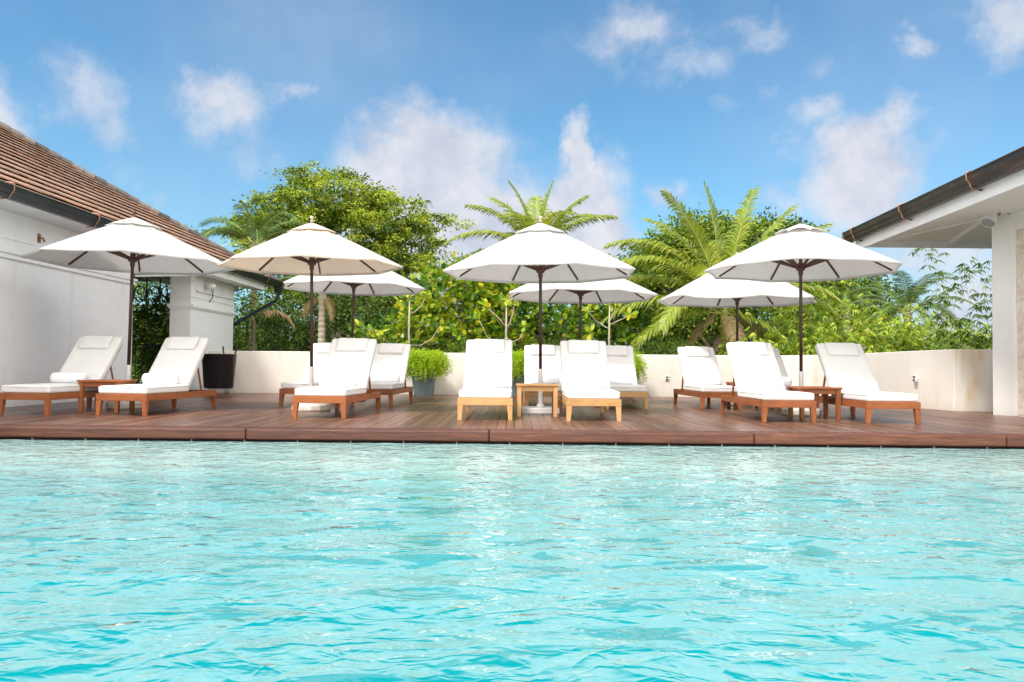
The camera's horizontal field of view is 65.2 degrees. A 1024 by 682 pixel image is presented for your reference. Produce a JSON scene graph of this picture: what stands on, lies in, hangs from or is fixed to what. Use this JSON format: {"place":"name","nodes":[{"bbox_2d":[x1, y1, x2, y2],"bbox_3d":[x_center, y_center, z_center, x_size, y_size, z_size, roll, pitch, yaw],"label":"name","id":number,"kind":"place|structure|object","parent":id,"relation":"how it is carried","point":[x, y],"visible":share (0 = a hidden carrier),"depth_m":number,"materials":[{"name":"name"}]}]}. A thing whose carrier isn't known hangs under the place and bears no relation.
{"place":"outdoors","nodes":[
{"label":"outdoors","id":0,"kind":"place"},
{"bbox_2d":[0,439,1023,681],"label":"water","id":1,"kind":"structure","parent":0,"point":[165,561],"depth_m":3.35,"materials":[{"name":"blue liquid"}]},
{"bbox_2d":[0,393,1023,448],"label":"deck","id":2,"kind":"structure","parent":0,"point":[266,417],"depth_m":9.27,"materials":[{"name":"brown wood"}]},
{"bbox_2d":[0,336,123,414],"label":"sun lounger","id":3,"kind":"object","parent":2,"relation":"on","point":[93,357],"visible":0.83,"depth_m":11.39,"materials":[{"name":"white fabric"}]},
{"bbox_2d":[50,372,88,382],"bbox_3d":[-6.185,0.513,11.181,0.513,0.150,0.177,0,-2,7],"label":"rolled towel","id":4,"kind":"object","parent":3,"relation":"on","point":[63,377],"visible":0.85,"depth_m":11.12,"materials":[{"name":"white fabric"}]},
{"bbox_2d":[77,379,136,412],"bbox_3d":[-5.607,0.756,11.081,0.580,0.437,0.520,1,-2,0],"label":"side table","id":5,"kind":"object","parent":2,"relation":"on","point":[83,384],"visible":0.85,"depth_m":10.86,"materials":[{"name":"brown wood"}]},
{"bbox_2d":[20,211,234,408],"bbox_3d":[-5.659,-0.474,11.877,2.707,2.943,2.708,1,-2,0],"label":"umbrella","id":6,"kind":"object","parent":2,"relation":"on","point":[133,245],"visible":0.91,"depth_m":11.80,"materials":[{"name":"white fabric"}]},
{"bbox_2d":[95,337,216,415],"bbox_3d":[-4.895,0.450,11.175,0.690,1.068,1.900,0,-2,6],"label":"sun lounger","id":7,"kind":"object","parent":2,"relation":"on","point":[182,357],"visible":0.95,"depth_m":11.40,"materials":[{"name":"white fabric"}]},
{"bbox_2d":[142,373,179,383],"bbox_3d":[-4.908,0.525,11.179,0.513,0.150,0.176,0,-2,8],"label":"rolled towel","id":8,"kind":"object","parent":7,"relation":"on","point":[156,378],"visible":0.98,"depth_m":11.11,"materials":[{"name":"white fabric"}]},
{"bbox_2d":[202,346,237,393],"bbox_3d":[-6.409,0.633,17.537,0.804,1.043,0.616,1,-2,0],"label":"drinks tub","id":9,"kind":"object","parent":2,"relation":"on","point":[218,370],"visible":0.85,"depth_m":17.30,"materials":[{"name":"metal"}]},
{"bbox_2d":[279,343,330,405],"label":"sun lounger","id":10,"kind":"object","parent":2,"relation":"on","point":[320,352],"visible":0.44,"depth_m":14.16,"materials":[{"name":"white fabric"}]},
{"bbox_2d":[302,372,322,380],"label":"rolled towel","id":11,"kind":"object","parent":10,"relation":"on","point":[305,376],"visible":0.54,"depth_m":13.82,"materials":[{"name":"white fabric"}]},
{"bbox_2d":[217,216,402,411],"bbox_3d":[-2.951,-0.410,11.743,2.466,2.867,2.467,2,-2,-30],"label":"umbrella","id":12,"kind":"object","parent":2,"relation":"on","point":[311,249],"visible":0.98,"depth_m":11.68,"materials":[{"name":"white fabric"}]},
{"bbox_2d":[292,338,380,418],"bbox_3d":[-2.368,0.470,11.058,0.690,1.070,1.900,0,-2,4],"label":"sun lounger","id":13,"kind":"object","parent":2,"relation":"on","point":[351,356],"visible":0.98,"depth_m":11.31,"materials":[{"name":"white fabric"}]},
{"bbox_2d":[283,271,424,401],"bbox_3d":[-2.953,-0.323,14.874,2.513,2.876,2.513,1,-2,-15],"label":"umbrella","id":14,"kind":"object","parent":2,"relation":"on","point":[391,283],"visible":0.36,"depth_m":14.99,"materials":[{"name":"white fabric"}]},
{"bbox_2d":[350,343,412,406],"bbox_3d":[-2.226,0.556,13.918,0.690,1.070,1.900,0,-2,3],"label":"sun lounger","id":15,"kind":"object","parent":2,"relation":"on","point":[391,357],"visible":0.69,"depth_m":14.25,"materials":[{"name":"white fabric"}]},
{"bbox_2d":[370,373,399,381],"bbox_3d":[-2.208,0.632,13.919,0.513,0.150,0.176,1,-2,1],"label":"rolled towel","id":16,"kind":"object","parent":15,"relation":"on","point":[384,377],"visible":0.94,"depth_m":13.85,"materials":[{"name":"white fabric"}]},
{"bbox_2d":[406,348,453,395],"bbox_3d":[-1.919,0.670,17.611,1.303,1.066,1.308,1,-2,0],"label":"fern planter","id":17,"kind":"object","parent":2,"relation":"on","point":[425,369],"visible":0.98,"depth_m":17.36,"materials":[{"name":"stone"}]},
{"bbox_2d":[457,339,512,420],"bbox_3d":[-0.335,0.487,10.960,0.690,1.068,1.900,1,-2,0],"label":"sun lounger","id":18,"kind":"object","parent":2,"relation":"on","point":[488,357],"visible":0.98,"depth_m":11.24,"materials":[{"name":"white fabric"}]},
{"bbox_2d":[470,376,507,387],"bbox_3d":[-0.311,0.563,10.963,0.513,0.150,0.177,1,-2,-2],"label":"rolled towel","id":19,"kind":"object","parent":18,"relation":"on","point":[489,382],"visible":1,"depth_m":10.89,"materials":[{"name":"white fabric"}]},
{"bbox_2d":[512,349,523,396],"bbox_3d":[0.160,0.694,17.755,1.308,1.066,1.303,1,-2,0],"label":"fern planter","id":20,"kind":"object","parent":2,"relation":"on","point":[517,367],"visible":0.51,"depth_m":17.47,"materials":[{"name":"green plant"}]},
{"bbox_2d":[516,383,558,416],"bbox_3d":[0.342,0.812,11.031,0.580,0.437,0.520,1,-2,0],"label":"side table","id":21,"kind":"object","parent":2,"relation":"on","point":[553,388],"visible":1,"depth_m":10.79,"materials":[{"name":"brown wood"}]},
{"bbox_2d":[443,216,634,413],"bbox_3d":[0.421,-0.402,11.851,2.821,2.913,2.821,0,-1,0],"label":"umbrella","id":22,"kind":"object","parent":2,"relation":"on","point":[540,253],"visible":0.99,"depth_m":11.56,"materials":[{"name":"white fabric"}]},
{"bbox_2d":[523,345,565,407],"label":"sun lounger","id":23,"kind":"object","parent":2,"relation":"on","point":[551,362],"visible":0.52,"depth_m":14.26,"materials":[{"name":"white fabric"}]},
{"bbox_2d":[530,375,559,382],"bbox_3d":[0.570,0.658,13.892,0.514,0.150,0.177,0,-2,2],"label":"rolled towel","id":24,"kind":"object","parent":23,"relation":"on","point":[548,378],"visible":0.9,"depth_m":13.82,"materials":[{"name":"white fabric"}]},
{"bbox_2d":[509,279,657,339],"bbox_3d":[1.269,-0.234,14.879,2.679,2.773,2.679,1,-2,0],"label":"umbrella","id":25,"kind":"object","parent":2,"relation":"on","point":[612,291],"visible":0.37,"depth_m":15.16,"materials":[{"name":"white fabric"}]},
{"bbox_2d":[558,340,621,421],"bbox_3d":[1.030,0.501,10.980,0.690,1.068,1.900,1,-2,0],"label":"sun lounger","id":26,"kind":"object","parent":2,"relation":"on","point":[584,358],"visible":0.99,"depth_m":11.26,"materials":[{"name":"white fabric"}]},
{"bbox_2d":[207,349,992,411],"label":"garden wall","id":27,"kind":"structure","parent":2,"relation":"on","point":[955,379],"depth_m":17.17,"materials":[{"name":"white paint"}]},
{"bbox_2d":[606,345,647,408],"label":"sun lounger","id":28,"kind":"object","parent":2,"relation":"on","point":[621,360],"visible":0.62,"depth_m":14.19,"materials":[{"name":"white fabric"}]},
{"bbox_2d":[609,375,632,383],"bbox_3d":[1.845,0.670,13.892,0.513,0.150,0.177,1,-2,-1],"label":"rolled towel","id":29,"kind":"object","parent":28,"relation":"on","point":[617,379],"visible":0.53,"depth_m":13.82,"materials":[{"name":"white fabric"}]},
{"bbox_2d":[620,351,648,397],"bbox_3d":[2.396,0.715,17.734,1.303,1.066,1.308,1,-2,0],"label":"fern planter","id":30,"kind":"object","parent":2,"relation":"on","point":[639,364],"visible":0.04,"depth_m":17.53,"materials":[{"name":"green plant"}]},
{"bbox_2d":[673,346,742,409],"bbox_3d":[3.401,0.614,14.038,0.690,1.068,1.900,1,-2,-2],"label":"sun lounger","id":31,"kind":"object","parent":2,"relation":"on","point":[697,361],"visible":0.91,"depth_m":14.34,"materials":[{"name":"white fabric"}]},
{"bbox_2d":[691,376,721,384],"bbox_3d":[3.411,0.689,14.041,0.513,0.150,0.177,1,-2,-4],"label":"rolled towel","id":32,"kind":"object","parent":31,"relation":"on","point":[706,380],"visible":1,"depth_m":13.97,"materials":[{"name":"white fabric"}]},
{"bbox_2d":[658,252,815,404],"bbox_3d":[4.182,-0.236,14.865,2.735,2.834,2.735,0,-2,22],"label":"umbrella","id":33,"kind":"object","parent":2,"relation":"on","point":[707,290],"visible":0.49,"depth_m":14.27,"materials":[{"name":"white fabric"}]},
{"bbox_2d":[725,382,756,407],"bbox_3d":[4.021,0.927,13.730,0.580,0.437,0.520,1,-2,0],"label":"side table","id":34,"kind":"object","parent":2,"relation":"on","point":[729,403],"visible":0.23,"depth_m":13.85,"materials":[{"name":"brown wood"}]},
{"bbox_2d":[721,342,816,422],"bbox_3d":[3.498,0.527,11.080,0.690,1.068,1.900,1,-2,-1],"label":"sun lounger","id":35,"kind":"object","parent":2,"relation":"on","point":[752,360],"visible":0.99,"depth_m":11.33,"materials":[{"name":"white fabric"}]},
{"bbox_2d":[773,348,818,409],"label":"sun lounger","id":36,"kind":"object","parent":2,"relation":"on","point":[782,369],"visible":0.15,"depth_m":14.32,"materials":[{"name":"white fabric"}]},
{"bbox_2d":[782,377,791,385],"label":"rolled towel","id":37,"kind":"object","parent":36,"relation":"on","point":[787,380],"visible":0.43,"depth_m":13.87,"materials":[{"name":"white fabric"}]},
{"bbox_2d":[704,217,901,415],"bbox_3d":[4.246,-0.372,11.765,2.624,2.924,2.624,1,-2,-22],"label":"umbrella","id":38,"kind":"object","parent":2,"relation":"on","point":[800,253],"visible":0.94,"depth_m":11.71,"materials":[{"name":"fabric"}]},
{"bbox_2d":[786,386,842,419],"bbox_3d":[4.152,0.847,11.001,0.580,0.437,0.520,1,-2,0],"label":"side table","id":39,"kind":"object","parent":2,"relation":"on","point":[825,391],"visible":0.94,"depth_m":10.78,"materials":[{"name":"brown wood"}]},
{"bbox_2d":[813,342,920,423],"bbox_3d":[4.798,0.538,11.040,0.690,1.070,1.900,1,-2,-1],"label":"sun lounger","id":40,"kind":"object","parent":2,"relation":"on","point":[843,361],"visible":0.88,"depth_m":11.28,"materials":[{"name":"white fabric"}]},
{"bbox_2d":[838,380,877,390],"bbox_3d":[4.770,0.614,11.042,0.513,0.150,0.177,1,-2,1],"label":"rolled towel","id":41,"kind":"object","parent":40,"relation":"on","point":[857,385],"visible":0.85,"depth_m":10.97,"materials":[{"name":"white fabric"}]},
{"bbox_2d":[0,0,1023,350],"label":"sky","id":42,"kind":"structure","parent":0,"point":[846,112],"materials":[{"name":"blue"}]},
{"label":"ground","id":43,"kind":"structure","parent":0,"visible":0},
{"bbox_2d":[0,121,282,406],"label":"tiled house","id":44,"kind":"structure","parent":43,"relation":"on","point":[51,315],"depth_m":13.88,"materials":[{"name":"white paint"}]},
{"bbox_2d":[132,277,212,383],"bbox_3d":[-8.981,0.030,19.600,3.265,3.328,0.090,1,-2,0],"label":"iron screen","id":45,"kind":"object","parent":44,"relation":"attached to","point":[158,298],"visible":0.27,"depth_m":19.62,"materials":[{"name":"metal"}]},
{"bbox_2d":[131,284,169,382],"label":"garden shrub","id":46,"kind":"object","parent":43,"relation":"on","point":[154,317],"visible":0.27,"depth_m":20.54,"materials":[{"name":"green plant"}]},
{"bbox_2d":[131,224,238,369],"bbox_3d":[-10.781,-0.848,25.548,4.535,6.203,2.242,1,-2,0],"label":"garden shrub","id":47,"kind":"object","parent":43,"relation":"on","point":[139,289],"visible":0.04,"depth_m":25.35,"materials":[{"name":"green plant"}]},
{"bbox_2d":[136,288,291,378],"bbox_3d":[-9.571,0.251,26.060,5.223,4.277,3.694,1,-2,0],"label":"evergreen tree","id":48,"kind":"object","parent":43,"relation":"on","point":[244,311],"visible":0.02,"depth_m":25.71,"materials":[{"name":"green plant"}]},
{"bbox_2d":[196,204,307,350],"bbox_3d":[-8.471,-0.905,25.753,4.693,6.372,4.521,-1,-2,41],"label":"feather palm","id":49,"kind":"object","parent":43,"relation":"on","point":[251,231],"visible":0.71,"depth_m":25.27,"materials":[{"name":"green plant"}]},
{"bbox_2d":[252,310,293,350],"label":"dry palm frond","id":50,"kind":"object","parent":43,"relation":"on","point":[268,313],"visible":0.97,"depth_m":22.62,"materials":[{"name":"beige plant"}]},
{"bbox_2d":[233,274,373,351],"bbox_3d":[-6.679,-0.025,25.113,5.015,4.744,3.657,1,-2,0],"label":"evergreen tree","id":51,"kind":"object","parent":43,"relation":"on","point":[299,337],"visible":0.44,"depth_m":24.62,"materials":[{"name":"green plant"}]},
{"bbox_2d":[279,275,336,342],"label":"ringed palm","id":52,"kind":"object","parent":43,"relation":"on","point":[322,299],"visible":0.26,"depth_m":21.16,"materials":[{"name":"beige plant"}]},
{"bbox_2d":[205,160,477,338],"bbox_3d":[-6.611,-2.218,31.046,10.508,9.379,6.069,1,-2,0],"label":"spreading tree","id":53,"kind":"object","parent":43,"relation":"on","point":[365,214],"visible":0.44,"depth_m":30.22,"materials":[{"name":"green plant"}]},
{"bbox_2d":[348,315,407,343],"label":"leafy bush","id":54,"kind":"object","parent":43,"relation":"on","point":[369,329],"visible":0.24,"depth_m":20.22,"materials":[{"name":"green plant"}]},
{"bbox_2d":[359,331,426,351],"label":"feathery shrub","id":55,"kind":"object","parent":43,"relation":"on","point":[387,340],"visible":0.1,"depth_m":19.41,"materials":[{"name":"green plant"}]},
{"bbox_2d":[325,270,462,352],"bbox_3d":[-4.040,-0.058,26.041,5.589,4.816,3.916,1,-2,0],"label":"leafy bush","id":56,"kind":"object","parent":43,"relation":"on","point":[367,316],"visible":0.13,"depth_m":25.50,"materials":[{"name":"green plant"}]},
{"bbox_2d":[370,291,448,345],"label":"sapling","id":57,"kind":"object","parent":43,"relation":"on","point":[423,295],"visible":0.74,"depth_m":19.60,"materials":[{"name":"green plant"}]},
{"bbox_2d":[376,248,514,352],"bbox_3d":[-1.736,-0.096,20.520,3.677,4.576,2.367,0,-2,16],"label":"leafy bush","id":58,"kind":"object","parent":43,"relation":"on","point":[460,291],"visible":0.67,"depth_m":20.32,"materials":[{"name":"green plant"}]},
{"bbox_2d":[424,333,513,352],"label":"feathery shrub","id":59,"kind":"object","parent":43,"relation":"on","point":[463,342],"visible":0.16,"depth_m":19.32,"materials":[{"name":"green plant"}]},
{"bbox_2d":[413,266,544,352],"bbox_3d":[-1.462,-0.178,27.524,5.829,5.186,3.765,1,-2,0],"label":"tree","id":60,"kind":"object","parent":43,"relation":"on","point":[442,291],"visible":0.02,"depth_m":27.17,"materials":[{"name":"green plant"}]},
{"bbox_2d":[131,290,865,382],"bbox_3d":[-1.116,0.499,40.920,42.360,6.562,8.585,1,-2,0],"label":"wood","id":61,"kind":"object","parent":43,"relation":"on","point":[602,339],"visible":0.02,"depth_m":39.96,"materials":[{"name":"green plant"}]},
{"bbox_2d":[473,294,529,341],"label":"sapling","id":62,"kind":"object","parent":43,"relation":"on","point":[506,302],"visible":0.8,"depth_m":19.71,"materials":[{"name":"green plant"}]},
{"bbox_2d":[465,282,549,351],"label":"leafy bush","id":63,"kind":"object","parent":43,"relation":"on","point":[515,330],"visible":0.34,"depth_m":20.52,"materials":[{"name":"green plant"}]},
{"bbox_2d":[443,179,618,342],"bbox_3d":[0.551,-1.336,24.558,4.610,7.335,4.364,2,-2,-42],"label":"coconut palm","id":64,"kind":"object","parent":43,"relation":"on","point":[528,220],"visible":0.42,"depth_m":24.50,"materials":[{"name":"green plant"}]},
{"bbox_2d":[513,333,567,350],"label":"feathery shrub","id":65,"kind":"object","parent":43,"relation":"on","point":[550,342],"visible":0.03,"depth_m":19.50,"materials":[{"name":"green plant"}]},
{"bbox_2d":[454,253,633,344],"bbox_3d":[1.043,-0.238,23.602,5.734,5.096,2.816,1,-2,0],"label":"leafy bush","id":66,"kind":"object","parent":43,"relation":"on","point":[554,307],"visible":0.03,"depth_m":23.32,"materials":[{"name":"green plant"}]},
{"bbox_2d":[519,304,627,345],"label":"leafy bush","id":67,"kind":"object","parent":43,"relation":"on","point":[562,326],"visible":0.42,"depth_m":21.00,"materials":[{"name":"green plant"}]},
{"bbox_2d":[582,303,638,344],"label":"sapling","id":68,"kind":"object","parent":43,"relation":"on","point":[628,315],"visible":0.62,"depth_m":19.71,"materials":[{"name":"green plant"}]},
{"bbox_2d":[582,302,667,354],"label":"leafy bush","id":69,"kind":"object","parent":43,"relation":"on","point":[622,333],"visible":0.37,"depth_m":21.20,"materials":[{"name":"green plant"}]},
{"bbox_2d":[624,332,715,354],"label":"feathery shrub","id":70,"kind":"object","parent":43,"relation":"on","point":[672,351],"visible":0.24,"depth_m":19.42,"materials":[{"name":"green plant"}]},
{"bbox_2d":[601,181,848,354],"bbox_3d":[5.442,-1.012,21.363,6.654,6.591,5.069,1,-2,0],"label":"coconut palm","id":71,"kind":"object","parent":43,"relation":"on","point":[691,272],"visible":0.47,"depth_m":21.14,"materials":[{"name":"green plant"}]},
{"bbox_2d":[612,202,862,351],"bbox_3d":[9.520,-1.730,35.961,11.832,9.138,6.278,1,-2,0],"label":"broad tree","id":72,"kind":"object","parent":43,"relation":"on","point":[678,332],"visible":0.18,"depth_m":35.28,"materials":[{"name":"green plant"}]},
{"bbox_2d":[701,322,839,354],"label":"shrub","id":73,"kind":"object","parent":43,"relation":"on","point":[782,349],"visible":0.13,"depth_m":20.04,"materials":[{"name":"green plant"}]},
{"bbox_2d":[745,279,905,353],"bbox_3d":[8.807,0.258,23.392,4.596,4.238,3.806,1,-2,-23],"label":"shrub","id":74,"kind":"object","parent":43,"relation":"on","point":[806,307],"visible":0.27,"depth_m":23.51,"materials":[{"name":"green plant"}]},
{"bbox_2d":[754,309,900,354],"bbox_3d":[7.870,0.733,20.480,4.020,3.098,3.347,2,-2,-33],"label":"shrub","id":75,"kind":"object","parent":43,"relation":"on","point":[862,337],"visible":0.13,"depth_m":20.18,"materials":[{"name":"green plant"}]},
{"bbox_2d":[773,272,905,339],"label":"broad tree","id":76,"kind":"object","parent":43,"relation":"on","point":[864,281],"visible":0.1,"depth_m":36.36,"materials":[{"name":"green plant"}]},
{"bbox_2d":[809,284,888,336],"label":"royal palm","id":77,"kind":"object","parent":43,"relation":"on","point":[850,296],"visible":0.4,"depth_m":31.73,"materials":[{"name":"green plant"}]},
{"bbox_2d":[790,300,972,352],"bbox_3d":[10.032,0.596,21.126,3.666,3.452,3.968,1,-2,-23],"label":"shrub","id":78,"kind":"object","parent":43,"relation":"on","point":[905,336],"visible":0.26,"depth_m":20.62,"materials":[{"name":"green plant"}]},
{"bbox_2d":[835,270,974,332],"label":"royal palm","id":79,"kind":"object","parent":43,"relation":"on","point":[910,297],"visible":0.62,"depth_m":28.81,"materials":[{"name":"green plant"}]},
{"bbox_2d":[852,312,992,351],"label":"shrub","id":80,"kind":"object","parent":43,"relation":"on","point":[932,334],"visible":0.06,"depth_m":21.70,"materials":[{"name":"green plant"}]},
{"bbox_2d":[892,322,992,350],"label":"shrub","id":81,"kind":"object","parent":43,"relation":"on","point":[988,335],"visible":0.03,"depth_m":21.71,"materials":[{"name":"green plant"}]},
{"bbox_2d":[908,248,992,349],"bbox_3d":[11.114,-0.195,19.263,2.858,4.943,2.139,1,-2,0],"label":"bamboo clump","id":82,"kind":"object","parent":43,"relation":"on","point":[952,343],"visible":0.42,"depth_m":19.28,"materials":[{"name":"green plant"}]},
{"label":"pavement","id":83,"kind":"structure","parent":0,"visible":0},
{"bbox_2d":[842,146,1023,416],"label":"pavilion","id":84,"kind":"structure","parent":83,"relation":"on","point":[982,207],"depth_m":12.15,"materials":[{"name":"white paint"}]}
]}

